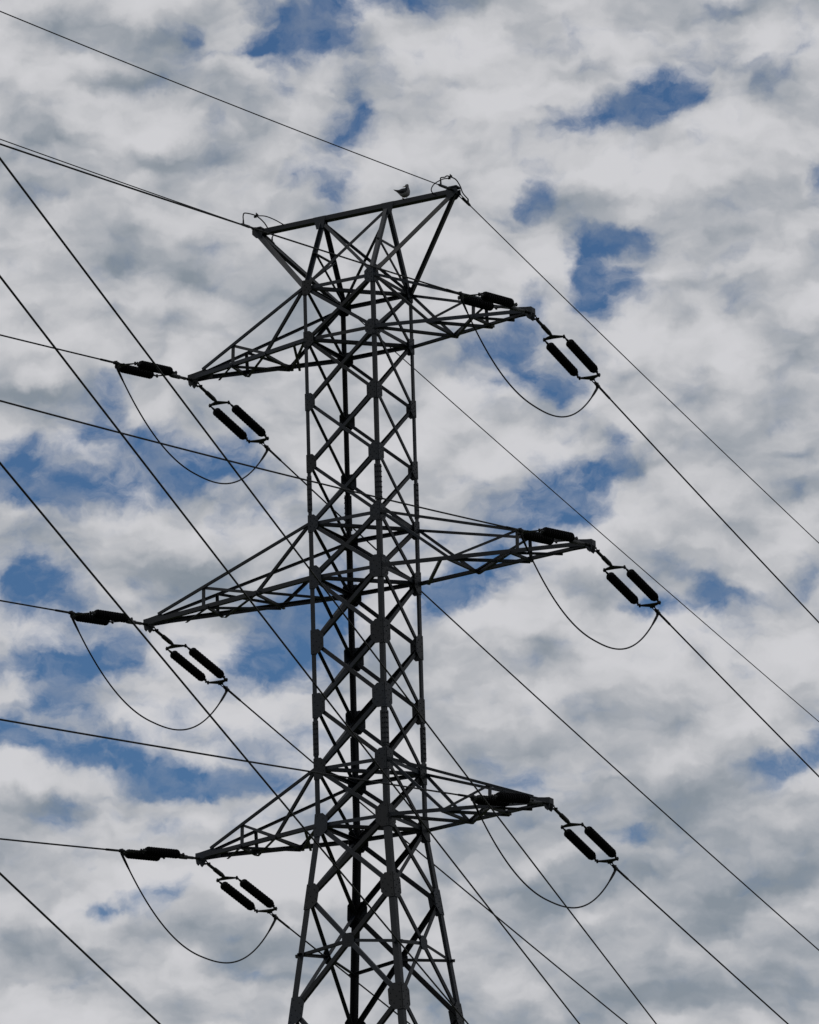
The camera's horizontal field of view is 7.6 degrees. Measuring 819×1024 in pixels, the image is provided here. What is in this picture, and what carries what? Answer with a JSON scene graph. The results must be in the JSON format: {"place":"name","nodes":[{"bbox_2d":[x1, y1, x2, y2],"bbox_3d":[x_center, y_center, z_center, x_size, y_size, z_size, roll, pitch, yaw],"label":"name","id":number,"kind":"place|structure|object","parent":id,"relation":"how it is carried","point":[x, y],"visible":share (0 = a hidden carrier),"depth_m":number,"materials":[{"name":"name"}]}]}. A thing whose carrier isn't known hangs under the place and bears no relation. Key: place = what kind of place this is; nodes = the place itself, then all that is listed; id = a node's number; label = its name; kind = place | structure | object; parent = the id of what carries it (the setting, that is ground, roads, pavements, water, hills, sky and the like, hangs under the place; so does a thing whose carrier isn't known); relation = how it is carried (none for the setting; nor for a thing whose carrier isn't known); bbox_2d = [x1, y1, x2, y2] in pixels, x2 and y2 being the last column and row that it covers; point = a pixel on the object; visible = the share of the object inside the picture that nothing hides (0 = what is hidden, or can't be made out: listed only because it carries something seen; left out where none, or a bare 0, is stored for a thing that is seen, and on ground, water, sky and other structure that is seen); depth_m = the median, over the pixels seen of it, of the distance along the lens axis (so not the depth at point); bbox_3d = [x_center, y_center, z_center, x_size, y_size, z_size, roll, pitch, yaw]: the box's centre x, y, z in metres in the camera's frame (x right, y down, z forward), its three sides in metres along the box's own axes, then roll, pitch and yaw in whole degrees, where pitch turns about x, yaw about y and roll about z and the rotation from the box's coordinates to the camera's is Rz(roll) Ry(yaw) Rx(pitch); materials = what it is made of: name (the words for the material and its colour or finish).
{"place":"outdoors","nodes":[
{"label":"outdoors","id":0,"kind":"place"},
{"bbox_2d":[0,872,160,1023],"bbox_3d":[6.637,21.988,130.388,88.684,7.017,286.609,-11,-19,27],"label":"crossing wire","id":1,"kind":"object","parent":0,"point":[77,946],"visible":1,"depth_m":79.63,"materials":[{"name":"black metal"}]},
{"bbox_2d":[0,462,468,1023],"bbox_3d":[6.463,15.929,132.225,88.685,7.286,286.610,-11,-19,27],"label":"crossing wire","id":2,"kind":"object","parent":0,"point":[220,728],"visible":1,"depth_m":88.69,"materials":[{"name":"black metal"}]},
{"bbox_2d":[0,275,579,1023],"bbox_3d":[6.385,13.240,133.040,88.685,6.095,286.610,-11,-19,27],"label":"crossing wire","id":3,"kind":"object","parent":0,"point":[270,625],"visible":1,"depth_m":92.36,"materials":[{"name":"black metal"}]},
{"bbox_2d":[0,157,656,1023],"bbox_3d":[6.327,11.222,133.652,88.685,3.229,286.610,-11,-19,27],"label":"crossing wire","id":4,"kind":"object","parent":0,"point":[302,559],"visible":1,"depth_m":94.96,"materials":[{"name":"black metal"}]},
{"bbox_2d":[0,0,818,1023],"label":"sky","id":5,"kind":"structure","parent":0,"point":[655,162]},
{"label":"ground","id":6,"kind":"structure","parent":0,"visible":0},
{"bbox_2d":[143,185,595,1023],"bbox_3d":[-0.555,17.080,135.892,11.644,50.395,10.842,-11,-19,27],"label":"transmission tower","id":7,"kind":"structure","parent":6,"relation":"on","point":[387,815],"depth_m":140.24,"materials":[{"name":"metal"}]},
{"bbox_2d":[69,609,147,625],"bbox_3d":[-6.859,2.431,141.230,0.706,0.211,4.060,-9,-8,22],"label":"insulator assembly","id":8,"kind":"object","parent":7,"relation":"attached to","point":[101,617],"visible":0.95,"depth_m":140.68,"materials":[{"name":"metal"}]},
{"bbox_2d":[0,600,70,613],"bbox_3d":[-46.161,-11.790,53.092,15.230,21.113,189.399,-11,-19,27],"label":"conductor wire","id":9,"kind":"object","parent":8,"relation":"attached to","point":[62,611],"visible":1,"depth_m":137.89,"materials":[{"name":"black metal"}]},
{"bbox_2d":[70,615,227,730],"bbox_3d":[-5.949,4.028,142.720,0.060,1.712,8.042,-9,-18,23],"label":"jumper wire","id":10,"kind":"object","parent":8,"relation":"hanging from","point":[130,707],"visible":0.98,"depth_m":141.60,"materials":[{"name":"black metal"}]},
{"bbox_2d":[114,360,191,380],"bbox_3d":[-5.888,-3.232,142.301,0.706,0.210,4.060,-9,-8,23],"label":"insulator assembly","id":11,"kind":"object","parent":7,"relation":"attached to","point":[145,369],"visible":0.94,"depth_m":141.84,"materials":[{"name":"metal"}]},
{"bbox_2d":[0,334,114,363],"bbox_3d":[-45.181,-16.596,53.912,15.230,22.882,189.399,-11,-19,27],"label":"conductor wire","id":12,"kind":"object","parent":11,"relation":"attached to","point":[105,360],"visible":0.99,"depth_m":137.97,"materials":[{"name":"black metal"}]},
{"bbox_2d":[119,846,199,860],"bbox_3d":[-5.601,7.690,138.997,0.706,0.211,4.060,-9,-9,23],"label":"insulator assembly","id":13,"kind":"object","parent":7,"relation":"attached to","point":[149,853],"visible":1,"depth_m":138.42,"materials":[{"name":"metal"}]},
{"bbox_2d":[0,838,120,851],"bbox_3d":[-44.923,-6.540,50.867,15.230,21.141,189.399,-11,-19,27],"label":"conductor wire","id":14,"kind":"object","parent":13,"relation":"attached to","point":[115,850],"visible":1,"depth_m":134.56,"materials":[{"name":"black metal"}]},
{"bbox_2d":[121,853,275,963],"bbox_3d":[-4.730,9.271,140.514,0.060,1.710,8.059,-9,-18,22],"label":"jumper wire","id":15,"kind":"object","parent":13,"relation":"hanging from","point":[166,929],"visible":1,"depth_m":139.47,"materials":[{"name":"black metal"}]},
{"bbox_2d":[150,625,229,691],"bbox_3d":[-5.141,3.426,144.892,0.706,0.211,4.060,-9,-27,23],"label":"insulator assembly","id":16,"kind":"object","parent":7,"relation":"attached to","point":[201,659],"visible":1,"depth_m":145.03,"materials":[{"name":"metal"}]},
{"bbox_2d":[229,691,627,1023],"bbox_3d":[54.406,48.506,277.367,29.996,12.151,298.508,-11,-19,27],"label":"conductor wire","id":17,"kind":"object","parent":16,"relation":"attached to","point":[249,708],"visible":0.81,"depth_m":158.61,"materials":[{"name":"black metal"}]},
{"bbox_2d":[194,381,269,450],"bbox_3d":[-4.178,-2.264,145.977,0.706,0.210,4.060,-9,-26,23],"label":"insulator assembly","id":18,"kind":"object","parent":7,"relation":"attached to","point":[244,417],"visible":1,"depth_m":146.13,"materials":[{"name":"metal"}]},
{"bbox_2d":[115,366,267,483],"bbox_3d":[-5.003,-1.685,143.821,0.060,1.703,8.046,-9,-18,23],"label":"jumper wire","id":19,"kind":"object","parent":18,"relation":"hanging from","point":[121,377],"visible":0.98,"depth_m":142.56,"materials":[{"name":"black metal"}]},
{"bbox_2d":[269,449,818,950],"bbox_3d":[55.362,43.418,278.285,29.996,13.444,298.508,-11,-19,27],"label":"conductor wire","id":20,"kind":"object","parent":18,"relation":"attached to","point":[563,721],"visible":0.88,"depth_m":163.82,"materials":[{"name":"black metal"}]},
{"bbox_2d":[202,859,277,919],"bbox_3d":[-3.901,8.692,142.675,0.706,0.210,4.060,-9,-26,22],"label":"insulator assembly","id":21,"kind":"object","parent":7,"relation":"attached to","point":[242,899],"visible":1,"depth_m":142.81,"materials":[{"name":"metal"}]},
{"bbox_2d":[278,918,409,1023],"bbox_3d":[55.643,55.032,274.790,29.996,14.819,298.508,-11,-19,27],"label":"conductor wire","id":22,"kind":"object","parent":21,"relation":"attached to","point":[288,927],"visible":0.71,"depth_m":147.31,"materials":[{"name":"black metal"}]},
{"bbox_2d":[242,212,283,236],"bbox_3d":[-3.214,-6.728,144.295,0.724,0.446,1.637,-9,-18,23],"label":"earth wire jumper","id":23,"kind":"object","parent":7,"relation":"attached to","point":[256,215],"visible":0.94,"depth_m":144.13,"materials":[{"name":"metal"}]},
{"bbox_2d":[393,184,409,198],"bbox_3d":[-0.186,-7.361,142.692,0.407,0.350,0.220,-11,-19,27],"label":"seagull","id":24,"kind":"object","parent":7,"relation":"on","point":[403,193],"visible":1,"depth_m":142.58,"materials":[{"name":"grey"}]},
{"bbox_2d":[438,180,452,190],"bbox_3d":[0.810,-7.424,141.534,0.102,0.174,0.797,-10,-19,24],"label":"earth wire clamp","id":25,"kind":"object","parent":7,"relation":"attached to","point":[444,186],"visible":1,"depth_m":141.42,"materials":[{"name":"metal"}]},
{"bbox_2d":[0,11,438,184],"bbox_3d":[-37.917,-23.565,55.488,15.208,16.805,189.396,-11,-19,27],"label":"earth wire","id":26,"kind":"object","parent":25,"relation":"attached to","point":[213,97],"visible":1,"depth_m":130.23,"materials":[{"name":"black metal"}]},
{"bbox_2d":[431,174,467,198],"bbox_3d":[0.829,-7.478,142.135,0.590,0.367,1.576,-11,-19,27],"label":"earth wire jumper","id":27,"kind":"object","parent":7,"relation":"attached to","point":[449,177],"visible":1,"depth_m":141.88,"materials":[{"name":"metal"}]},
{"bbox_2d":[459,195,470,206],"bbox_3d":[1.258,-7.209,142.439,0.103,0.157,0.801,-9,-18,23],"label":"earth wire clamp","id":28,"kind":"object","parent":7,"relation":"attached to","point":[466,201],"visible":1,"depth_m":142.52,"materials":[{"name":"metal"}]},
{"bbox_2d":[471,206,818,542],"bbox_3d":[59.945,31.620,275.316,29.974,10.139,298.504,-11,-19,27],"label":"earth wire","id":29,"kind":"object","parent":28,"relation":"attached to","point":[641,372],"visible":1,"depth_m":152.19,"materials":[{"name":"black metal"}]},
{"bbox_2d":[457,291,529,312],"bbox_3d":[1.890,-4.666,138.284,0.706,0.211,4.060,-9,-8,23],"label":"insulator assembly","id":30,"kind":"object","parent":7,"relation":"attached to","point":[487,300],"visible":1,"depth_m":137.82,"materials":[{"name":"metal"}]},
{"bbox_2d":[0,143,459,293],"bbox_3d":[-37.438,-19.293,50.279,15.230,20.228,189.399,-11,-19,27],"label":"conductor wire","id":31,"kind":"object","parent":30,"relation":"attached to","point":[452,291],"visible":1,"depth_m":125.20,"materials":[{"name":"black metal"}]},
{"bbox_2d":[470,792,547,806],"bbox_3d":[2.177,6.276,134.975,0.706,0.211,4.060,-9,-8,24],"label":"insulator assembly","id":32,"kind":"object","parent":7,"relation":"attached to","point":[503,799],"visible":0.99,"depth_m":134.43,"materials":[{"name":"metal"}]},
{"bbox_2d":[0,719,471,797],"bbox_3d":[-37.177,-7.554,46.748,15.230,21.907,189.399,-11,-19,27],"label":"conductor wire","id":33,"kind":"object","parent":32,"relation":"attached to","point":[463,795],"visible":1,"depth_m":121.86,"materials":[{"name":"black metal"}]},
{"bbox_2d":[517,527,589,545],"bbox_3d":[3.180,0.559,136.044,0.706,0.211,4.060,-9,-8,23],"label":"insulator assembly","id":34,"kind":"object","parent":7,"relation":"attached to","point":[547,535],"visible":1,"depth_m":135.57,"materials":[{"name":"metal"}]},
{"bbox_2d":[0,400,519,530],"bbox_3d":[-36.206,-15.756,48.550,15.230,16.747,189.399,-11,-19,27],"label":"conductor wire","id":35,"kind":"object","parent":34,"relation":"attached to","point":[512,528],"visible":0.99,"depth_m":121.78,"materials":[{"name":"black metal"}]},
{"bbox_2d":[519,533,658,649],"bbox_3d":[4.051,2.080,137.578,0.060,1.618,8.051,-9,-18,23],"label":"jumper wire","id":36,"kind":"object","parent":34,"relation":"hanging from","point":[582,632],"visible":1,"depth_m":136.41,"materials":[{"name":"black metal"}]},
{"bbox_2d":[532,313,600,387],"bbox_3d":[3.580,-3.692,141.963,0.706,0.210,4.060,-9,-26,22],"label":"insulator assembly","id":37,"kind":"object","parent":7,"relation":"attached to","point":[580,354],"visible":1,"depth_m":142.10,"materials":[{"name":"metal"}]},
{"bbox_2d":[459,296,597,417],"bbox_3d":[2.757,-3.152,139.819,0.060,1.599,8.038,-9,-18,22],"label":"jumper wire","id":38,"kind":"object","parent":37,"relation":"hanging from","point":[511,386],"visible":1,"depth_m":138.58,"materials":[{"name":"black metal"}]},
{"bbox_2d":[599,387,818,622],"bbox_3d":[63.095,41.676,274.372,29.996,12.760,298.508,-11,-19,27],"label":"conductor wire","id":39,"kind":"object","parent":37,"relation":"attached to","point":[662,455],"visible":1,"depth_m":149.43,"materials":[{"name":"black metal"}]},
{"bbox_2d":[550,803,618,870],"bbox_3d":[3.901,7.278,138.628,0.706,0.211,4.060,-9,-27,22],"label":"insulator assembly","id":40,"kind":"object","parent":7,"relation":"attached to","point":[583,847],"visible":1,"depth_m":138.76,"materials":[{"name":"metal"}]},
{"bbox_2d":[472,800,615,908],"bbox_3d":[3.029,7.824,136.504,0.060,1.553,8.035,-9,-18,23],"label":"jumper wire","id":41,"kind":"object","parent":40,"relation":"hanging from","point":[516,874],"visible":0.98,"depth_m":135.46,"materials":[{"name":"black metal"}]},
{"bbox_2d":[617,869,788,1023],"bbox_3d":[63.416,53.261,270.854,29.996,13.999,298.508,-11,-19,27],"label":"conductor wire","id":42,"kind":"object","parent":40,"relation":"attached to","point":[665,913],"visible":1,"depth_m":144.70,"materials":[{"name":"black metal"}]},
{"bbox_2d":[592,545,660,614],"bbox_3d":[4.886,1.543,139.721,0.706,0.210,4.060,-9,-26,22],"label":"insulator assembly","id":43,"kind":"object","parent":7,"relation":"attached to","point":[626,592],"visible":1,"depth_m":139.85,"materials":[{"name":"metal"}]},
{"bbox_2d":[659,614,818,776],"bbox_3d":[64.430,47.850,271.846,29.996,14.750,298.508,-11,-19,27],"label":"conductor wire","id":44,"kind":"object","parent":43,"relation":"attached to","point":[717,673],"visible":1,"depth_m":145.41,"materials":[{"name":"black metal"}]},
{"bbox_3d":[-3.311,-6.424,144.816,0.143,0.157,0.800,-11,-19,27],"label":"earth wire clamp","id":45,"kind":"object","parent":7,"relation":"attached to","visible":0},
{"bbox_2d":[275,244,818,721],"bbox_3d":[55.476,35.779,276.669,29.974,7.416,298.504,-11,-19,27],"label":"earth wire","id":46,"kind":"object","parent":45,"relation":"attached to","point":[575,510],"visible":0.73,"depth_m":162.06,"materials":[{"name":"black metal"}]},
{"bbox_3d":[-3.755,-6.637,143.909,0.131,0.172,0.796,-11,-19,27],"label":"earth wire clamp","id":47,"kind":"object","parent":7,"relation":"attached to","visible":0},
{"bbox_2d":[0,139,226,218],"bbox_3d":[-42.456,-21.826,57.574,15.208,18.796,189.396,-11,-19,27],"label":"earth wire","id":48,"kind":"object","parent":47,"relation":"attached to","point":[102,175],"visible":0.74,"depth_m":136.90,"materials":[{"name":"black metal"}]}
]}

